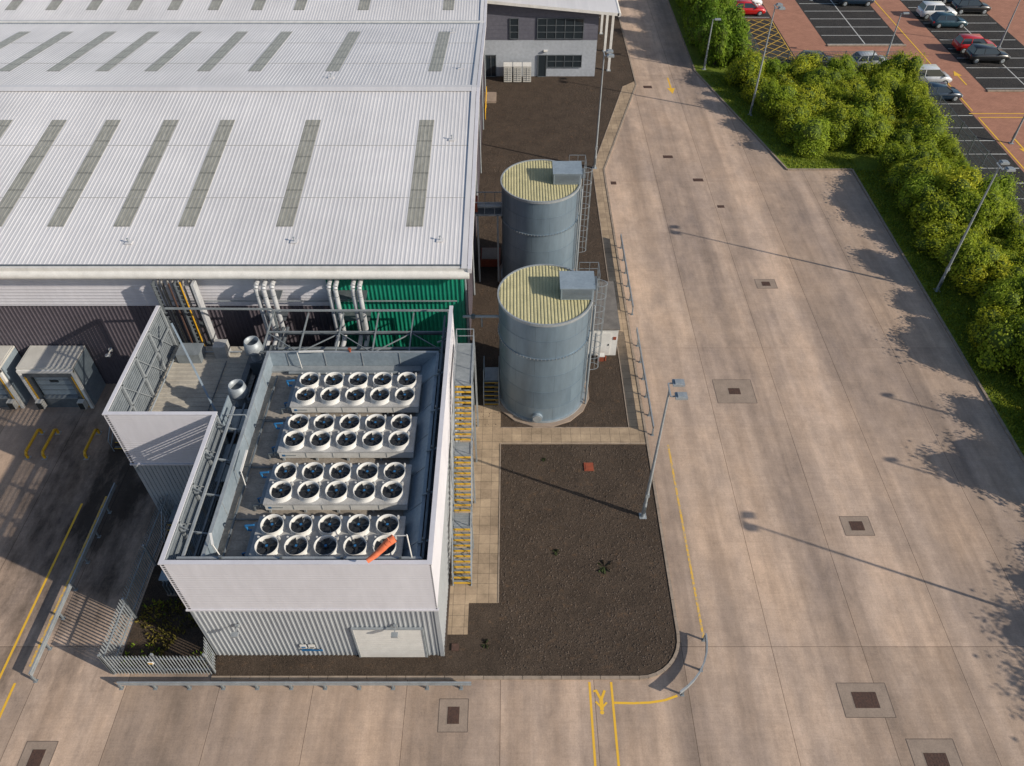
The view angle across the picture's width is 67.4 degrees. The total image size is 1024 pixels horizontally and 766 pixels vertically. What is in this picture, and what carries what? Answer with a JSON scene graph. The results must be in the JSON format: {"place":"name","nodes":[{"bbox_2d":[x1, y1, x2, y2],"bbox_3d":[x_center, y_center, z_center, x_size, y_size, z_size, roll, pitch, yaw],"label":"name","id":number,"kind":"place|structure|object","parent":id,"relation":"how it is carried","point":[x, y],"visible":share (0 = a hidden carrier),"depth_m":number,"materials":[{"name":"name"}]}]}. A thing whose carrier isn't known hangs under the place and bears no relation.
{"place":"outdoors","nodes":[
{"label":"outdoors","id":0,"kind":"place"},
{"bbox_2d":[116,525,216,672],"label":"compound soil","id":1,"kind":"structure","parent":0,"point":[189,641],"depth_m":38.01,"materials":[{"name":"brown soil"}]},
{"bbox_2d":[97,497,215,674],"bbox_3d":[-16.582,10.032,39.010,4.936,2.100,9.026,0,46,0],"label":"palisade fence","id":2,"kind":"object","parent":1,"relation":"on","point":[114,658],"visible":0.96,"depth_m":36.69,"materials":[{"name":"metal"}]},
{"bbox_2d":[135,598,207,667],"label":"weeds","id":3,"kind":"object","parent":1,"relation":"on","point":[167,626],"visible":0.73,"depth_m":38.35,"materials":[{"name":"green plant"}]},
{"bbox_2d":[0,0,486,383],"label":"warehouse","id":4,"kind":"structure","parent":0,"point":[235,149],"depth_m":48.41,"materials":[{"name":"silver metal"}]},
{"bbox_2d":[151,279,216,345],"bbox_3d":[-19.000,-3.334,45.282,2.400,6.558,1.950,0,46,0],"label":"pipe bundle","id":5,"kind":"object","parent":4,"relation":"attached to","point":[193,325],"visible":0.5,"depth_m":44.60,"materials":[{"name":"metal"}]},
{"bbox_2d":[253,279,287,353],"bbox_3d":[-13.950,-3.434,43.745,1.300,3.973,3.950,0,46,0],"label":"pipe bundle","id":6,"kind":"object","parent":4,"relation":"attached to","point":[271,293],"visible":0.75,"depth_m":44.11,"materials":[{"name":"silver metal"}]},
{"bbox_2d":[326,279,370,346],"bbox_3d":[-9.435,-3.434,43.745,2.130,3.973,3.950,0,46,0],"label":"pipe bundle","id":7,"kind":"object","parent":4,"relation":"attached to","point":[352,294],"visible":0.78,"depth_m":44.23,"materials":[{"name":"silver metal"}]},
{"bbox_2d":[0,0,1023,765],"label":"concrete yard","id":8,"kind":"structure","parent":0,"point":[842,354],"depth_m":41.97,"materials":[{"name":"beige concrete"}]},
{"bbox_2d":[0,346,31,408],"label":"loading dock","id":9,"kind":"object","parent":8,"relation":"on","point":[15,393],"visible":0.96,"depth_m":47.79,"materials":[{"name":"white paint"}]},
{"bbox_2d":[17,741,58,765],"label":"manhole cover","id":10,"kind":"object","parent":8,"relation":"on","point":[37,753],"visible":1,"depth_m":34.18,"materials":[{"name":"concrete"}]},
{"bbox_2d":[0,496,106,717],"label":"yard line","id":11,"kind":"object","parent":8,"relation":"on","point":[50,620],"visible":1,"depth_m":39.46,"materials":[{"name":"yellow paint"}]},
{"bbox_2d":[16,346,105,408],"bbox_3d":[-28.200,-0.221,48.014,3.400,3.500,2.500,0,46,0],"label":"loading dock","id":12,"kind":"object","parent":8,"relation":"on","point":[60,376],"visible":1,"depth_m":47.42,"materials":[{"name":"white paint"}]},
{"bbox_2d":[33,377,77,394],"bbox_3d":[-28.200,0.114,47.583,2.300,1.850,0.100,0,46,0],"label":"door","id":13,"kind":"structure","parent":12,"relation":"in","point":[48,385],"depth_m":47.61,"materials":[{"name":"metal"}]},
{"bbox_2d":[28,483,116,682],"bbox_3d":[-22.600,9.939,40.036,0.180,0.760,11.190,0,46,0],"label":"guard rail","id":14,"kind":"object","parent":8,"relation":"on","point":[44,644],"visible":1,"depth_m":39.25,"materials":[{"name":"metal"}]},
{"bbox_2d":[102,306,459,657],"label":"plant building","id":15,"kind":"structure","parent":8,"relation":"on","point":[182,452],"depth_m":36.14,"materials":[{"name":"silver metal"}]},
{"bbox_2d":[150,339,264,442],"bbox_3d":[-16.125,0.081,41.300,6.250,1.700,7.100,0,46,0],"label":"duct run","id":16,"kind":"object","parent":15,"relation":"on","point":[197,352],"visible":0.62,"depth_m":43.37,"materials":[{"name":"metal"}]},
{"bbox_2d":[228,379,250,408],"bbox_3d":[-14.100,0.894,40.056,1.000,2.350,1.000,0,46,0],"label":"roof vent","id":17,"kind":"object","parent":15,"relation":"on","point":[238,391],"visible":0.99,"depth_m":39.46,"materials":[{"name":"metal"}]},
{"bbox_2d":[244,336,264,375],"bbox_3d":[-14.100,-1.471,42.357,1.000,2.350,1.000,0,46,0],"label":"roof vent","id":18,"kind":"object","parent":15,"relation":"on","point":[253,346],"visible":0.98,"depth_m":41.85,"materials":[{"name":"metal"}]},
{"bbox_2d":[222,371,412,555],"bbox_3d":[-8.850,3.726,36.872,7.500,0.240,12.100,0,46,0],"label":"deck pipe","id":19,"kind":"object","parent":15,"relation":"on","point":[264,421],"visible":0.48,"depth_m":38.71,"materials":[{"name":"metal"}]},
{"bbox_2d":[242,514,405,555],"bbox_3d":[-8.220,6.860,33.282,7.080,1.135,2.260,0,46,0],"label":"air cooler","id":20,"kind":"object","parent":15,"relation":"on","point":[320,535],"visible":0.86,"depth_m":33.11,"materials":[{"name":"white metal"}]},
{"bbox_2d":[253,462,411,512],"bbox_3d":[-8.220,4.796,35.290,7.080,1.135,2.260,0,46,0],"label":"air cooler","id":21,"kind":"object","parent":15,"relation":"on","point":[339,486],"visible":1,"depth_m":34.85,"materials":[{"name":"white metal"}]},
{"bbox_2d":[267,414,417,460],"bbox_3d":[-8.220,2.646,37.383,7.080,1.135,2.260,0,46,0],"label":"air cooler","id":22,"kind":"object","parent":15,"relation":"on","point":[349,436],"visible":1,"depth_m":36.92,"materials":[{"name":"white metal"}]},
{"bbox_2d":[280,372,421,415],"bbox_3d":[-8.220,0.554,39.420,7.080,1.135,2.260,0,46,0],"label":"air cooler","id":23,"kind":"object","parent":15,"relation":"on","point":[356,393],"visible":1,"depth_m":38.93,"materials":[{"name":"white metal"}]},
{"bbox_2d":[351,627,427,657],"bbox_3d":[-5.725,12.267,36.220,3.310,2.980,0.110,0,46,0],"label":"door","id":24,"kind":"structure","parent":15,"relation":"in","point":[369,641],"depth_m":36.09,"materials":[{"name":"white paint"}]},
{"bbox_2d":[116,682,470,689],"bbox_3d":[-10.195,14.162,35.980,16.590,0.680,0.180,0,46,0],"label":"guard rail","id":25,"kind":"object","parent":8,"relation":"on","point":[256,684],"visible":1,"depth_m":35.75,"materials":[{"name":"metal"}]},
{"bbox_2d":[165,300,456,359],"bbox_3d":[-11.600,0.301,44.122,16.800,8.350,8.128,0,46,0],"label":"steel pipe gantry","id":26,"kind":"object","parent":8,"relation":"on","point":[364,332],"visible":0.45,"depth_m":43.49,"materials":[{"name":"grey metal"}]},
{"bbox_2d":[212,444,676,676],"bbox_3d":[-3.075,8.857,41.570,22.450,0.070,14.300,0,46,0],"label":"planting bed","id":27,"kind":"object","parent":8,"relation":"on","point":[472,656],"visible":1,"depth_m":39.58,"materials":[{"name":"brown soil"}]},
{"bbox_2d":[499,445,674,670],"bbox_3d":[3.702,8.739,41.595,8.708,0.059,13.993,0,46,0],"label":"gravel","id":28,"kind":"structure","parent":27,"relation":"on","point":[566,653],"depth_m":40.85,"materials":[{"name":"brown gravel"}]},
{"bbox_2d":[639,379,687,518],"bbox_3d":[7.575,3.826,39.197,0.950,10.350,1.240,0,46,0],"label":"street lamp","id":29,"kind":"object","parent":27,"relation":"on","point":[677,396],"visible":1,"depth_m":37.54,"materials":[{"name":"metal"}]},
{"bbox_2d":[211,17,679,679],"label":"kerb","id":30,"kind":"structure","parent":8,"relation":"on","point":[657,673],"depth_m":36.51,"materials":[{"name":"concrete"}]},
{"bbox_2d":[437,699,468,731],"bbox_3d":[-2.700,15.296,35.353,1.380,0.038,1.530,0,46,0],"label":"manhole cover","id":31,"kind":"object","parent":8,"relation":"on","point":[452,715],"visible":1,"depth_m":35.34,"materials":[{"name":"concrete"}]},
{"bbox_2d":[452,329,478,585],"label":"external staircase","id":32,"kind":"structure","parent":8,"relation":"on","point":[464,365],"depth_m":40.33,"materials":[{"name":"metal"}]},
{"bbox_2d":[465,15,633,426],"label":"gravel bed","id":33,"kind":"object","parent":8,"relation":"on","point":[618,76],"visible":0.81,"depth_m":71.22,"materials":[{"name":"brown gravel"}]},
{"bbox_2d":[474,192,502,281],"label":"pipe bridge","id":34,"kind":"structure","parent":33,"relation":"on","point":[488,208],"depth_m":53.55,"materials":[{"name":"metal"}]},
{"bbox_2d":[483,356,499,403],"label":"access steps","id":35,"kind":"structure","parent":33,"relation":"on","point":[491,374],"depth_m":48.81,"materials":[{"name":"metal"}]},
{"bbox_2d":[497,155,592,282],"bbox_3d":[2.172,-11.292,54.848,6.525,9.150,6.081,0,46,0],"label":"water tank","id":36,"kind":"object","parent":33,"relation":"on","point":[542,208],"visible":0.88,"depth_m":52.44,"materials":[{"name":"metal"}]},
{"bbox_2d":[494,262,607,426],"bbox_3d":[2.122,-2.586,46.373,6.525,9.150,6.081,0,46,0],"label":"water tank","id":37,"kind":"object","parent":33,"relation":"on","point":[545,319],"visible":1,"depth_m":44.38,"materials":[{"name":"metal"}]},
{"bbox_2d":[588,281,619,354],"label":"pump house","id":38,"kind":"structure","parent":33,"relation":"on","point":[611,328],"depth_m":51.27,"materials":[{"name":"white paint"}]},
{"bbox_2d":[484,0,620,76],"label":"office block","id":39,"kind":"structure","parent":8,"relation":"on","point":[545,38],"depth_m":78.96,"materials":[{"name":"grey metal"}]},
{"bbox_2d":[537,18,584,38],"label":"window","id":40,"kind":"structure","parent":39,"relation":"in","point":[547,28],"depth_m":78.38,"materials":[{"name":"black glass"}]},
{"bbox_2d":[547,55,581,67],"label":"window","id":41,"kind":"structure","parent":39,"relation":"in","point":[553,61],"depth_m":80.77,"materials":[{"name":"black glass"}]},
{"bbox_2d":[588,682,619,765],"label":"walkway line","id":42,"kind":"object","parent":8,"relation":"on","point":[614,721],"visible":1,"depth_m":35.06,"materials":[{"name":"yellow paint"}]},
{"bbox_2d":[614,445,703,703],"bbox_3d":[8.852,9.707,40.786,3.711,0.001,16.299,12,47,12],"label":"road edge line","id":43,"kind":"object","parent":8,"relation":"on","point":[698,610],"visible":0.96,"depth_m":40.30,"materials":[{"name":"yellow paint"}]},
{"bbox_2d":[712,379,756,402],"bbox_3d":[14.400,0.535,49.722,2.530,0.038,2.130,0,46,0],"label":"manhole cover","id":44,"kind":"object","parent":8,"relation":"on","point":[734,390],"visible":1,"depth_m":49.70,"materials":[{"name":"concrete"}]},
{"bbox_2d":[667,0,1023,462],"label":"kerb","id":45,"kind":"structure","parent":8,"relation":"on","point":[928,299],"depth_m":60.39,"materials":[{"name":"concrete"}]},
{"bbox_2d":[839,516,874,535],"bbox_3d":[19.100,7.915,42.537,1.630,0.038,1.280,0,46,0],"label":"manhole cover","id":46,"kind":"object","parent":8,"relation":"on","point":[856,526],"visible":1,"depth_m":42.51,"materials":[{"name":"concrete"}]},
{"bbox_2d":[836,683,895,717],"bbox_3d":[16.500,14.794,35.841,2.330,0.038,1.630,0,46,0],"label":"manhole cover","id":47,"kind":"object","parent":8,"relation":"on","point":[865,700],"visible":1,"depth_m":35.81,"materials":[{"name":"concrete"}]},
{"bbox_2d":[906,739,962,765],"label":"manhole cover","id":48,"kind":"object","parent":8,"relation":"on","point":[933,752],"visible":1,"depth_m":34.21,"materials":[{"name":"concrete"}]},
{"bbox_2d":[447,81,645,634],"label":"pavement","id":49,"kind":"structure","parent":0,"point":[490,438],"depth_m":46.84,"materials":[{"name":"beige concrete"}]},
{"bbox_2d":[669,0,1023,455],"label":"grass verge","id":50,"kind":"object","parent":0,"point":[866,161],"depth_m":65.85,"materials":[{"name":"green plant"}]},
{"bbox_2d":[686,0,729,44],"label":"shrub","id":51,"kind":"object","parent":50,"relation":"on","point":[701,7],"visible":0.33,"depth_m":84.81,"materials":[{"name":"green plant"}]},
{"bbox_2d":[692,7,725,57],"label":"shrub","id":52,"kind":"object","parent":50,"relation":"on","point":[703,27],"visible":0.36,"depth_m":83.30,"materials":[{"name":"green plant"}]},
{"bbox_2d":[699,7,735,69],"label":"shrub","id":53,"kind":"object","parent":50,"relation":"on","point":[720,49],"visible":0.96,"depth_m":81.60,"materials":[{"name":"green plant"}]},
{"bbox_2d":[720,0,751,37],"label":"shrub","id":54,"kind":"object","parent":50,"relation":"on","point":[735,21],"visible":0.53,"depth_m":82.78,"materials":[{"name":"green plant"}]},
{"bbox_2d":[726,27,754,65],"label":"shrub","id":55,"kind":"object","parent":50,"relation":"on","point":[740,48],"visible":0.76,"depth_m":81.92,"materials":[{"name":"green plant"}]},
{"bbox_2d":[722,48,769,88],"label":"shrub","id":56,"kind":"object","parent":50,"relation":"on","point":[738,71],"visible":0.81,"depth_m":78.54,"materials":[{"name":"green plant"}]},
{"bbox_2d":[753,77,799,118],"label":"shrub","id":57,"kind":"object","parent":50,"relation":"on","point":[772,95],"visible":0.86,"depth_m":73.76,"materials":[{"name":"green plant"}]},
{"bbox_2d":[762,58,790,80],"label":"shrub","id":58,"kind":"object","parent":50,"relation":"on","point":[773,68],"visible":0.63,"depth_m":79.39,"materials":[{"name":"green plant"}]},
{"bbox_2d":[703,73,856,168],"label":"grass","id":59,"kind":"structure","parent":50,"relation":"on","point":[770,124],"depth_m":73.27,"materials":[{"name":"green plant"}]},
{"bbox_2d":[774,95,811,136],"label":"shrub","id":60,"kind":"object","parent":50,"relation":"on","point":[789,113],"visible":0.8,"depth_m":71.33,"materials":[{"name":"green plant"}]},
{"bbox_2d":[786,51,826,83],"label":"shrub","id":61,"kind":"object","parent":50,"relation":"on","point":[800,65],"visible":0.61,"depth_m":79.39,"materials":[{"name":"green plant"}]},
{"bbox_2d":[784,79,829,102],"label":"shrub","id":62,"kind":"object","parent":50,"relation":"on","point":[807,92],"visible":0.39,"depth_m":74.08,"materials":[{"name":"green plant"}]},
{"bbox_2d":[780,113,838,157],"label":"shrub","id":63,"kind":"object","parent":50,"relation":"on","point":[810,138],"visible":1,"depth_m":69.50,"materials":[{"name":"green plant"}]},
{"bbox_2d":[806,94,845,121],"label":"shrub","id":64,"kind":"object","parent":50,"relation":"on","point":[821,107],"visible":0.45,"depth_m":72.52,"materials":[{"name":"green plant"}]},
{"bbox_2d":[826,116,853,149],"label":"shrub","id":65,"kind":"object","parent":50,"relation":"on","point":[840,137],"visible":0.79,"depth_m":70.11,"materials":[{"name":"green plant"}]},
{"bbox_2d":[824,53,858,73],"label":"shrub","id":66,"kind":"object","parent":50,"relation":"on","point":[844,62],"visible":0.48,"depth_m":78.36,"materials":[{"name":"green plant"}]},
{"bbox_2d":[828,102,862,142],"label":"shrub","id":67,"kind":"object","parent":50,"relation":"on","point":[839,112],"visible":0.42,"depth_m":70.90,"materials":[{"name":"green plant"}]},
{"bbox_2d":[852,112,894,154],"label":"shrub","id":68,"kind":"object","parent":50,"relation":"on","point":[873,134],"visible":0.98,"depth_m":69.31,"materials":[{"name":"green plant"}]},
{"bbox_2d":[850,83,897,120],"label":"shrub","id":69,"kind":"object","parent":50,"relation":"on","point":[880,100],"visible":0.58,"depth_m":71.70,"materials":[{"name":"green plant"}]},
{"bbox_2d":[866,70,902,108],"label":"shrub","id":70,"kind":"object","parent":50,"relation":"on","point":[883,79],"visible":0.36,"depth_m":74.69,"materials":[{"name":"green plant"}]},
{"bbox_2d":[874,138,919,170],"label":"shrub","id":71,"kind":"object","parent":50,"relation":"on","point":[892,155],"visible":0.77,"depth_m":66.73,"materials":[{"name":"green plant"}]},
{"bbox_2d":[879,154,925,192],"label":"shrub","id":72,"kind":"object","parent":50,"relation":"on","point":[898,172],"visible":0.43,"depth_m":65.11,"materials":[{"name":"green plant"}]},
{"bbox_2d":[878,49,928,85],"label":"shrub","id":73,"kind":"object","parent":50,"relation":"on","point":[911,66],"visible":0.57,"depth_m":77.81,"materials":[{"name":"green plant"}]},
{"bbox_2d":[890,76,932,118],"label":"shrub","id":74,"kind":"object","parent":50,"relation":"on","point":[912,91],"visible":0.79,"depth_m":73.19,"materials":[{"name":"green plant"}]},
{"bbox_2d":[892,171,940,218],"bbox_3d":[33.261,-15.192,62.479,3.922,3.531,4.592,7,46,7],"label":"shrub","id":75,"kind":"object","parent":50,"relation":"on","point":[914,188],"visible":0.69,"depth_m":62.07,"materials":[{"name":"green plant"}]},
{"bbox_2d":[892,154,948,198],"bbox_3d":[34.803,-16.790,63.888,4.787,3.772,5.630,-7,46,-7],"label":"shrub","id":76,"kind":"object","parent":50,"relation":"on","point":[932,166],"visible":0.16,"depth_m":63.70,"materials":[{"name":"green plant"}]},
{"bbox_2d":[904,93,947,123],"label":"shrub","id":77,"kind":"object","parent":50,"relation":"on","point":[922,108],"visible":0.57,"depth_m":71.03,"materials":[{"name":"green plant"}]},
{"bbox_2d":[906,188,964,228],"bbox_3d":[34.134,-13.546,60.676,5.564,3.874,4.408,-2,46,-2],"label":"shrub","id":78,"kind":"object","parent":50,"relation":"on","point":[934,207],"visible":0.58,"depth_m":60.10,"materials":[{"name":"green plant"}]},
{"bbox_2d":[914,110,961,148],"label":"shrub","id":79,"kind":"object","parent":50,"relation":"on","point":[933,131],"visible":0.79,"depth_m":68.68,"materials":[{"name":"green plant"}]},
{"bbox_2d":[909,215,975,261],"bbox_3d":[33.486,-11.319,59.266,4.884,2.741,4.152,-8,46,-8],"label":"shrub","id":80,"kind":"object","parent":50,"relation":"on","point":[932,238],"visible":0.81,"depth_m":59.05,"materials":[{"name":"green plant"}]},
{"bbox_2d":[934,163,983,205],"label":"shrub","id":81,"kind":"object","parent":50,"relation":"on","point":[952,182],"visible":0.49,"depth_m":60.88,"materials":[{"name":"green plant"}]},
{"bbox_2d":[933,228,1005,293],"bbox_3d":[33.783,-8.981,56.219,4.376,3.841,5.124,-35,55,-29],"label":"shrub","id":82,"kind":"object","parent":50,"relation":"on","point":[970,252],"visible":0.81,"depth_m":55.47,"materials":[{"name":"green plant"}]},
{"bbox_2d":[933,160,1015,291],"bbox_3d":[31.675,-10.447,53.064,0.950,10.350,1.240,0,46,0],"label":"street lamp","id":83,"kind":"object","parent":50,"relation":"on","point":[1007,169],"visible":1,"depth_m":52.24,"materials":[{"name":"metal"}]},
{"bbox_2d":[947,242,1014,304],"bbox_3d":[34.327,-8.198,55.800,5.000,3.387,3.962,-30,53,-26],"label":"shrub","id":84,"kind":"object","parent":50,"relation":"on","point":[970,284],"visible":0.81,"depth_m":55.09,"materials":[{"name":"green plant"}]},
{"bbox_2d":[951,184,1016,236],"bbox_3d":[36.587,-13.403,60.268,5.044,4.213,4.309,5,46,5],"label":"shrub","id":85,"kind":"object","parent":50,"relation":"on","point":[969,202],"visible":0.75,"depth_m":59.21,"materials":[{"name":"green plant"}]},
{"bbox_2d":[959,301,1021,349],"bbox_3d":[33.397,-3.592,51.675,5.465,2.841,4.646,16,48,15],"label":"shrub","id":86,"kind":"object","parent":50,"relation":"on","point":[987,316],"visible":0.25,"depth_m":51.74,"materials":[{"name":"green plant"}]},
{"bbox_2d":[970,306,1023,390],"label":"shrub","id":87,"kind":"object","parent":50,"relation":"on","point":[1006,344],"visible":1,"depth_m":49.90,"materials":[{"name":"green plant"}]},
{"bbox_2d":[973,274,1023,319],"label":"shrub","id":88,"kind":"object","parent":50,"relation":"on","point":[1000,293],"visible":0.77,"depth_m":52.35,"materials":[{"name":"green plant"}]},
{"bbox_2d":[975,170,1022,221],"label":"shrub","id":89,"kind":"object","parent":50,"relation":"on","point":[1003,185],"visible":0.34,"depth_m":62.05,"materials":[{"name":"green plant"}]},
{"bbox_2d":[983,190,1023,240],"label":"shrub","id":90,"kind":"object","parent":50,"relation":"on","point":[1009,218],"visible":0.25,"depth_m":59.36,"materials":[{"name":"green plant"}]},
{"bbox_2d":[997,219,1023,256],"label":"shrub","id":91,"kind":"object","parent":50,"relation":"on","point":[1014,241],"visible":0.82,"depth_m":57.88,"materials":[{"name":"green plant"}]},
{"bbox_2d":[742,0,1023,192],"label":"car park","id":92,"kind":"structure","parent":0,"point":[796,28],"depth_m":87.45,"materials":[{"name":"red brick"}]},
{"bbox_2d":[746,19,795,65],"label":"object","id":93,"kind":"object","parent":92,"relation":"on","point":[763,30],"visible":0.4,"depth_m":89.21,"materials":[{"name":"paint"}]},
{"bbox_2d":[761,51,902,71],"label":"fence","id":94,"kind":"object","parent":92,"relation":"on","point":[788,56],"visible":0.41,"depth_m":81.24,"materials":[{"name":"metal"}]},
{"bbox_2d":[795,0,903,44],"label":"parking bays","id":95,"kind":"object","parent":92,"relation":"on","point":[829,19],"visible":1,"depth_m":92.32,"materials":[{"name":"grey asphalt"}]},
{"bbox_2d":[746,1,1023,168],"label":"car park marking","id":96,"kind":"object","parent":92,"relation":"on","point":[959,75],"visible":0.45,"depth_m":85.53,"materials":[{"name":"paint"}]},
{"bbox_2d":[900,0,1023,90],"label":"parking bays","id":97,"kind":"object","parent":92,"relation":"on","point":[987,26],"visible":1,"depth_m":87.63,"materials":[{"name":"grey asphalt"}]},
{"bbox_2d":[916,1,956,19],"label":"parked car","id":98,"kind":"object","parent":97,"relation":"on","point":[925,10],"visible":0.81,"depth_m":92.50,"materials":[{"name":"white paint"}]},
{"bbox_2d":[928,11,967,28],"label":"parked car","id":99,"kind":"object","parent":97,"relation":"on","point":[938,19],"visible":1,"depth_m":90.74,"materials":[{"name":"teal paint"}]},
{"bbox_2d":[950,0,990,14],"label":"parked car","id":100,"kind":"object","parent":97,"relation":"on","point":[959,7],"visible":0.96,"depth_m":93.69,"materials":[{"name":"black paint"}]},
{"bbox_2d":[951,34,996,53],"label":"parked car","id":101,"kind":"object","parent":97,"relation":"on","point":[961,43],"visible":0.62,"depth_m":85.61,"materials":[{"name":"red paint"}]},
{"bbox_2d":[964,44,1009,63],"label":"parked car","id":102,"kind":"object","parent":97,"relation":"on","point":[975,53],"visible":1,"depth_m":83.79,"materials":[{"name":"black paint"}]},
{"bbox_2d":[904,53,1023,223],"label":"fence","id":103,"kind":"object","parent":92,"relation":"on","point":[959,133],"visible":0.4,"depth_m":69.14,"materials":[{"name":"metal"}]},
{"bbox_2d":[932,99,1023,224],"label":"parking bays","id":104,"kind":"object","parent":92,"relation":"on","point":[996,150],"visible":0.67,"depth_m":72.03,"materials":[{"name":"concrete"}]},
{"bbox_2d":[917,64,951,83],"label":"parked car","id":105,"kind":"object","parent":104,"relation":"on","point":[933,73],"visible":0.45,"depth_m":79.80,"materials":[{"name":"silver metal"}]},
{"bbox_2d":[926,82,962,101],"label":"parked car","id":106,"kind":"object","parent":104,"relation":"on","point":[945,91],"visible":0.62,"depth_m":77.58,"materials":[{"name":"blue paint"}]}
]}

